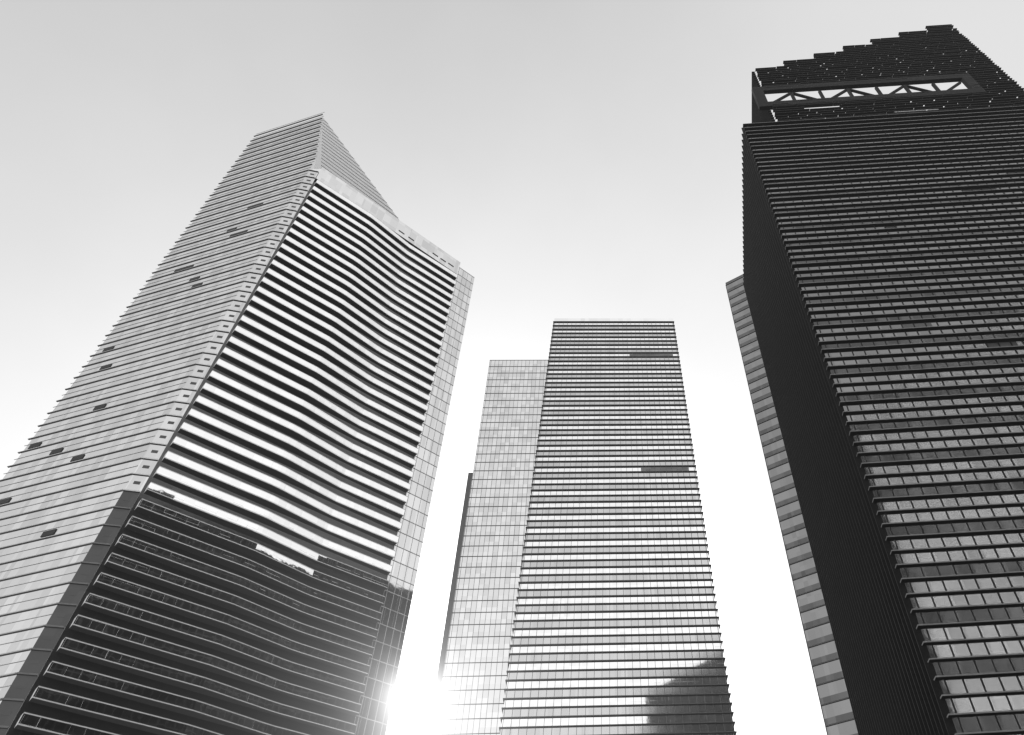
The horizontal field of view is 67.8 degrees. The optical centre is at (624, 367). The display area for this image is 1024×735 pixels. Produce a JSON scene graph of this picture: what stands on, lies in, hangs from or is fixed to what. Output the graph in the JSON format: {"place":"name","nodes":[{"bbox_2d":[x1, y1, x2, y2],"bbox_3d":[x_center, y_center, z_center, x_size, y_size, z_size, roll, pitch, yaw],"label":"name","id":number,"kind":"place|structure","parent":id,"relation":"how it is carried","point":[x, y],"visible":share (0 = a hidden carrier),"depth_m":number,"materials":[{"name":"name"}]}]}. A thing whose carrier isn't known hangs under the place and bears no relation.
{"place":"outdoors","nodes":[
{"label":"outdoors","id":0,"kind":"place"},
{"bbox_2d":[0,112,474,734],"bbox_3d":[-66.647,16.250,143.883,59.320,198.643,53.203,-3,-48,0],"label":"tower","id":1,"kind":"structure","parent":0,"point":[216,486],"depth_m":119.05,"materials":[{"name":"grey glass"}]},
{"bbox_2d":[0,0,1023,734],"label":"sky","id":2,"kind":"structure","parent":0,"point":[574,158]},
{"bbox_2d":[499,318,736,734],"bbox_3d":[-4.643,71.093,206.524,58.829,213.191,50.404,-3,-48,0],"label":"tower","id":3,"kind":"structure","parent":0,"point":[615,629],"depth_m":195.40,"materials":[{"name":"grey glass"}]},
{"bbox_2d":[726,274,857,734],"bbox_3d":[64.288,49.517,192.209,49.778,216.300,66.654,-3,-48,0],"label":"tower","id":4,"kind":"structure","parent":0,"point":[836,709],"depth_m":183.94,"materials":[{"name":"grey glass"}]},
{"bbox_2d":[741,24,1023,734],"bbox_3d":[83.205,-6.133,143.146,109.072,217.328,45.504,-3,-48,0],"label":"tower","id":5,"kind":"structure","parent":0,"point":[883,267],"depth_m":117.52,"materials":[{"name":"black glass"}]},
{"label":"ground","id":6,"kind":"structure","parent":0,"visible":0},
{"bbox_2d":[428,360,547,734],"bbox_3d":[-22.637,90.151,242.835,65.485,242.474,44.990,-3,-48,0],"label":"tower","id":7,"kind":"structure","parent":6,"relation":"on","point":[470,686],"depth_m":243.89,"materials":[{"name":"grey glass"}]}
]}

